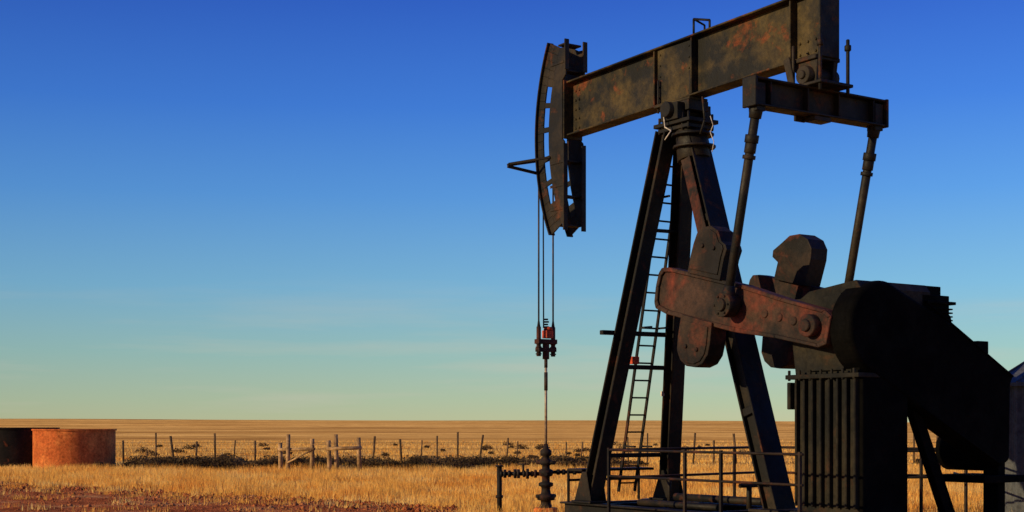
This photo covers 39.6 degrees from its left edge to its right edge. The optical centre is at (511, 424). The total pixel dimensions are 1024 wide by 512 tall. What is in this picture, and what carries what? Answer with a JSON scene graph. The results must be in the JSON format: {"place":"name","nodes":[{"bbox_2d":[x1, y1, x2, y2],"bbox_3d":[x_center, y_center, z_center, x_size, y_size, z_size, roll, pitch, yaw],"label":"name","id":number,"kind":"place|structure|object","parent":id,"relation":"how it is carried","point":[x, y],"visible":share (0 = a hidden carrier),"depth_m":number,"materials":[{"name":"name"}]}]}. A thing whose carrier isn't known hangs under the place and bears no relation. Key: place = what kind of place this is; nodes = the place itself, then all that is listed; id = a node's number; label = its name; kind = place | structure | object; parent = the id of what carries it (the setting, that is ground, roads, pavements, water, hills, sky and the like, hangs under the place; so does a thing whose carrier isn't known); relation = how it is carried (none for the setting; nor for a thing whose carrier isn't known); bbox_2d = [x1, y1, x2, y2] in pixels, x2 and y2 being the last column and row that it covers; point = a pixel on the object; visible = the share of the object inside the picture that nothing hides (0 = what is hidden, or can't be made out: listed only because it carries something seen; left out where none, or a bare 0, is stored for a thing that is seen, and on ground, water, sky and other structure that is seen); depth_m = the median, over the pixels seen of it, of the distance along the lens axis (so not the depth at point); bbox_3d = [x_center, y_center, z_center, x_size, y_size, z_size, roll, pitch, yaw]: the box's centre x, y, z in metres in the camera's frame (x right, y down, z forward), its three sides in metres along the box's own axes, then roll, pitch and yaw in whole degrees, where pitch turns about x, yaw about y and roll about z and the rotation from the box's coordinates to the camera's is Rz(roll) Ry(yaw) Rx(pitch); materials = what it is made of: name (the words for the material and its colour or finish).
{"place":"outdoors","nodes":[
{"label":"outdoors","id":0,"kind":"place"},
{"bbox_2d":[0,486,434,511],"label":"dirt road","id":1,"kind":"structure","parent":0,"point":[56,506],"depth_m":29.05,"materials":[{"name":"brown soil"}]},
{"bbox_2d":[0,419,1006,511],"bbox_3d":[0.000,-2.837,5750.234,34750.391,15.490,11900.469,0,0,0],"label":"ground","id":2,"kind":"structure","parent":0,"point":[299,431],"depth_m":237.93,"materials":[{"name":"yellow plant"}]},
{"bbox_2d":[0,427,59,468],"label":"storage tank","id":3,"kind":"object","parent":2,"relation":"on","point":[16,445],"visible":0.5,"depth_m":54.70,"materials":[{"name":"brown metal"}]},
{"bbox_2d":[31,429,116,468],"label":"storage tank","id":4,"kind":"object","parent":2,"relation":"on","point":[56,447],"visible":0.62,"depth_m":53.19,"materials":[{"name":"orange metal"}]},
{"bbox_2d":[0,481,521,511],"bbox_3d":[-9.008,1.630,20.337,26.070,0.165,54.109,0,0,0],"label":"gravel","id":5,"kind":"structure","parent":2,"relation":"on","point":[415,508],"depth_m":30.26,"materials":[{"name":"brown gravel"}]},
{"bbox_2d":[277,434,361,471],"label":"wooden fence","id":6,"kind":"object","parent":2,"relation":"on","point":[311,449],"visible":0.73,"depth_m":49.96,"materials":[{"name":"brown wood"}]},
{"bbox_2d":[148,456,577,469],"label":"dirt berm","id":7,"kind":"structure","parent":2,"relation":"on","point":[344,465],"depth_m":53.98,"materials":[{"name":"soil"}]},
{"bbox_2d":[121,441,918,468],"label":"sagebrush","id":8,"kind":"object","parent":2,"relation":"on","point":[224,459],"visible":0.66,"depth_m":53.27,"materials":[{"name":"plant"}]},
{"bbox_2d":[118,432,937,463],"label":"wire fence","id":9,"kind":"object","parent":2,"relation":"on","point":[374,442],"visible":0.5,"depth_m":61.07,"materials":[{"name":"wood"}]},
{"bbox_2d":[495,444,585,511],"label":"wellhead","id":10,"kind":"object","parent":2,"relation":"on","point":[545,497],"visible":0.97,"depth_m":25.05,"materials":[{"name":"paint"}]},
{"bbox_2d":[607,446,967,511],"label":"safety railing","id":11,"kind":"object","parent":2,"relation":"on","point":[920,476],"visible":0.46,"depth_m":20.29,"materials":[{"name":"metal"}]},
{"bbox_2d":[1005,361,1023,511],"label":"metal shed","id":12,"kind":"structure","parent":2,"relation":"on","point":[1014,492],"depth_m":23.44,"materials":[{"name":"metal"}]},
{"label":"concrete pad","id":13,"kind":"object","parent":2,"relation":"on","visible":0},
{"bbox_2d":[560,470,796,511],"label":"skid base","id":14,"kind":"object","parent":13,"relation":"on","point":[582,502],"visible":0.69,"depth_m":22.52,"materials":[{"name":"paint"}]},
{"bbox_2d":[567,229,677,501],"bbox_3d":[2.003,-0.912,22.949,1.732,4.325,1.425,0,0,-34],"label":"cross brace","id":15,"kind":"object","parent":14,"relation":"on","point":[636,367],"visible":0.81,"depth_m":23.03,"materials":[{"name":"paint"}]},
{"bbox_2d":[630,356,638,363],"bbox_3d":[1.966,-1.030,22.875,0.150,0.120,0.080,0,0,-34],"label":"red tag box","id":16,"kind":"object","parent":15,"relation":"on","point":[634,360],"visible":0.78,"depth_m":22.84,"materials":[{"name":"paint"}]},
{"bbox_2d":[586,131,675,500],"bbox_3d":[1.825,-1.645,22.433,1.586,5.858,0.338,0,0,25],"label":"front leg","id":17,"kind":"object","parent":14,"relation":"on","point":[639,262],"visible":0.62,"depth_m":22.37,"materials":[{"name":"paint"}]},
{"bbox_2d":[659,142,691,497],"bbox_3d":[2.646,-1.645,22.915,0.336,5.863,1.695,0,0,-4],"label":"front leg","id":18,"kind":"object","parent":14,"relation":"on","point":[674,364],"visible":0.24,"depth_m":22.98,"materials":[{"name":"paint"}]},
{"bbox_2d":[617,166,671,491],"bbox_3d":[2.236,-1.550,22.888,0.387,5.312,1.421,0,0,-30],"label":"ladder","id":19,"kind":"object","parent":18,"relation":"attached to","point":[644,415],"visible":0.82,"depth_m":23.07,"materials":[{"name":"metal"}]},
{"bbox_2d":[637,477,761,510],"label":"pipework","id":20,"kind":"object","parent":14,"relation":"on","point":[748,500],"visible":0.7,"depth_m":21.50,"materials":[{"name":"paint"}]},
{"bbox_2d":[687,128,795,508],"bbox_3d":[3.291,-1.645,21.119,0.402,5.867,2.146,0,0,-35],"label":"leg","id":21,"kind":"object","parent":14,"relation":"on","point":[754,402],"visible":0.6,"depth_m":20.71,"materials":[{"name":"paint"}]},
{"bbox_2d":[653,70,717,164],"bbox_3d":[2.678,-4.704,22.004,1.045,1.392,0.864,0,0,34],"label":"saddle bearing","id":22,"kind":"object","parent":21,"relation":"on","point":[691,115],"visible":0.93,"depth_m":21.70,"materials":[{"name":"paint"}]},
{"bbox_2d":[663,116,713,151],"bbox_3d":[2.662,-4.426,21.608,0.872,0.655,0.116,0,0,33],"label":"loose rope","id":23,"kind":"object","parent":22,"relation":"attached to","point":[670,131],"visible":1,"depth_m":21.71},
{"bbox_2d":[563,0,838,140],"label":"walking beam","id":24,"kind":"structure","parent":22,"relation":"on","point":[730,54],"depth_m":21.43,"materials":[{"name":"metal"}]},
{"bbox_2d":[535,38,586,236],"bbox_3d":[0.855,-4.937,24.711,0.520,3.335,0.880,0,0,-34],"label":"horse head","id":25,"kind":"object","parent":24,"relation":"attached to","point":[567,61],"visible":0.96,"depth_m":24.57},
{"bbox_2d":[507,156,549,174],"bbox_3d":[0.285,-4.510,24.785,0.750,0.268,0.385,0,0,0],"label":"wireline bracket","id":26,"kind":"object","parent":25,"relation":"attached to","point":[511,165],"visible":1,"depth_m":24.70,"materials":[{"name":"metal"}]},
{"bbox_2d":[538,188,553,327],"bbox_3d":[0.660,-3.830,24.999,0.344,4.860,0.255,0,0,-34],"label":"bridle cable","id":27,"kind":"object","parent":25,"relation":"attached to","point":[543,264],"visible":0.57,"depth_m":25.05,"materials":[{"name":"metal"}]},
{"bbox_2d":[534,321,556,367],"bbox_3d":[0.598,-1.425,25.092,0.420,0.850,0.140,0,0,-34],"label":"carrier bar","id":28,"kind":"object","parent":27,"relation":"hanging from","point":[545,349],"visible":1,"depth_m":25.03,"materials":[{"name":"paint"}]},
{"bbox_2d":[545,368,546,443],"bbox_3d":[0.598,-0.325,25.092,0.048,1.450,0.048,0,0,0],"label":"polished rod","id":29,"kind":"object","parent":28,"relation":"hanging from","point":[545,413],"visible":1,"depth_m":25.07,"materials":[{"name":"metal"}]},
{"bbox_2d":[544,372,547,389],"bbox_3d":[0.598,-0.760,25.092,0.064,0.320,0.064,0,0,0],"label":"rod coupling","id":30,"kind":"object","parent":29,"relation":"attached to","point":[545,380],"visible":1,"depth_m":25.07,"materials":[{"name":"metal"}]},
{"bbox_2d":[542,327,552,338],"bbox_3d":[0.635,-1.620,25.117,0.170,0.200,0.160,0,0,-34],"label":"rod clamp","id":31,"kind":"object","parent":28,"relation":"attached to","point":[547,333],"visible":1,"depth_m":25.06,"materials":[{"name":"red metal"}]},
{"bbox_2d":[658,40,689,103],"bbox_3d":[2.547,-5.462,22.107,0.072,0.845,0.810,0,0,-34],"label":"beam stiffener plate","id":32,"kind":"object","parent":24,"relation":"attached to","point":[674,63],"visible":0.9,"depth_m":22.08,"materials":[{"name":"brown metal"}]},
{"bbox_2d":[574,37,816,129],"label":"beam bolts","id":33,"kind":"object","parent":24,"relation":"attached to","point":[799,55],"visible":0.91,"depth_m":22.35,"materials":[{"name":"brown metal"}]},
{"bbox_2d":[693,18,710,32],"bbox_3d":[2.959,-6.067,21.606,0.254,0.257,0.395,0,0,-34],"label":"beam handrail","id":34,"kind":"object","parent":24,"relation":"on","point":[698,20],"visible":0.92,"depth_m":21.66,"materials":[{"name":"metal"}]},
{"bbox_2d":[681,141,705,232],"bbox_3d":[2.724,-3.600,21.556,0.020,1.457,0.645,0,0,-34],"label":"leg plate","id":35,"kind":"object","parent":21,"relation":"attached to","point":[693,193],"visible":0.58,"depth_m":21.51,"materials":[{"name":"paint"}]},
{"bbox_2d":[785,280,929,380],"bbox_3d":[4.631,-1.214,18.953,1.500,1.269,1.310,0,0,-34],"label":"gearbox","id":36,"kind":"object","parent":14,"relation":"on","point":[811,362],"visible":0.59,"depth_m":18.63,"materials":[{"name":"paint"}]},
{"bbox_2d":[654,267,832,347],"bbox_3d":[3.120,-1.645,19.619,0.340,1.310,3.509,0,0,-34],"label":"crank arm","id":37,"kind":"object","parent":36,"relation":"attached to","point":[679,292],"visible":0.99,"depth_m":19.42},
{"bbox_2d":[677,226,741,367],"bbox_3d":[2.775,-1.800,20.193,0.350,1.976,1.050,0,0,-34],"label":"counterweight","id":38,"kind":"object","parent":37,"relation":"attached to","point":[700,343],"visible":0.96,"depth_m":20.07,"materials":[{"name":"paint"}]},
{"bbox_2d":[713,82,764,317],"bbox_3d":[3.094,-3.020,19.336,0.280,3.100,0.856,0,0,-34],"label":"pitman arm","id":39,"kind":"object","parent":37,"relation":"attached to","point":[726,303],"visible":0.98,"depth_m":19.28},
{"bbox_2d":[742,75,888,128],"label":"equalizer beam","id":40,"kind":"structure","parent":39,"relation":"attached to","point":[795,99],"depth_m":19.60,"materials":[{"name":"metal"}]},
{"bbox_2d":[783,33,852,124],"bbox_3d":[4.216,-4.740,19.729,0.660,1.121,0.780,0,0,-34],"label":"tail bearing","id":41,"kind":"object","parent":40,"relation":"on","point":[819,70],"visible":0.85,"depth_m":19.58,"materials":[{"name":"paint"}]},
{"bbox_2d":[844,103,882,282],"bbox_3d":[5.001,-3.020,20.622,0.280,3.100,0.856,0,0,-34],"label":"pitman arm","id":42,"kind":"object","parent":40,"relation":"attached to","point":[869,154],"visible":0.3,"depth_m":20.46},
{"bbox_2d":[761,234,826,368],"bbox_3d":[4.236,-1.821,21.301,0.390,1.971,1.041,0,0,-34],"label":"counterweight","id":43,"kind":"object","parent":37,"relation":"attached to","point":[800,259],"visible":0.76,"depth_m":21.07,"materials":[{"name":"paint"}]},
{"bbox_2d":[749,275,822,298],"bbox_3d":[4.728,-1.645,20.704,0.340,1.310,3.509,0,0,-34],"label":"crank arm","id":44,"kind":"object","parent":36,"relation":"attached to","point":[783,288],"visible":0.13,"depth_m":21.40},
{"bbox_2d":[851,302,1013,511],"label":"guard support","id":45,"kind":"object","parent":36,"relation":"on","point":[882,445],"visible":0.83,"depth_m":18.25,"materials":[{"name":"black paint"}]},
{"bbox_2d":[830,280,1011,466],"bbox_3d":[5.500,-0.632,18.966,3.273,2.435,0.380,0,0,-34],"label":"belt guard","id":46,"kind":"object","parent":45,"relation":"attached to","point":[917,354],"visible":0.95,"depth_m":18.73,"materials":[{"name":"black paint"}]},
{"bbox_2d":[922,286,987,352],"bbox_3d":[5.895,-1.275,19.341,1.550,1.150,0.500,0,0,-34],"label":"brake box","id":47,"kind":"object","parent":45,"relation":"attached to","point":[939,302],"visible":0.38,"depth_m":19.00,"materials":[{"name":"black paint"}]},
{"bbox_2d":[907,409,1023,511],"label":"motor frame","id":48,"kind":"object","parent":13,"relation":"on","point":[993,480],"visible":0.62,"depth_m":19.61,"materials":[{"name":"black paint"}]},
{"bbox_2d":[0,0,1023,421],"label":"sky","id":49,"kind":"structure","parent":0,"point":[210,209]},
{"bbox_2d":[787,378,858,511],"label":"gearbox pedestal","id":50,"kind":"object","parent":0,"point":[827,427],"visible":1,"depth_m":18.53,"materials":[{"name":"black metal"}]}
]}

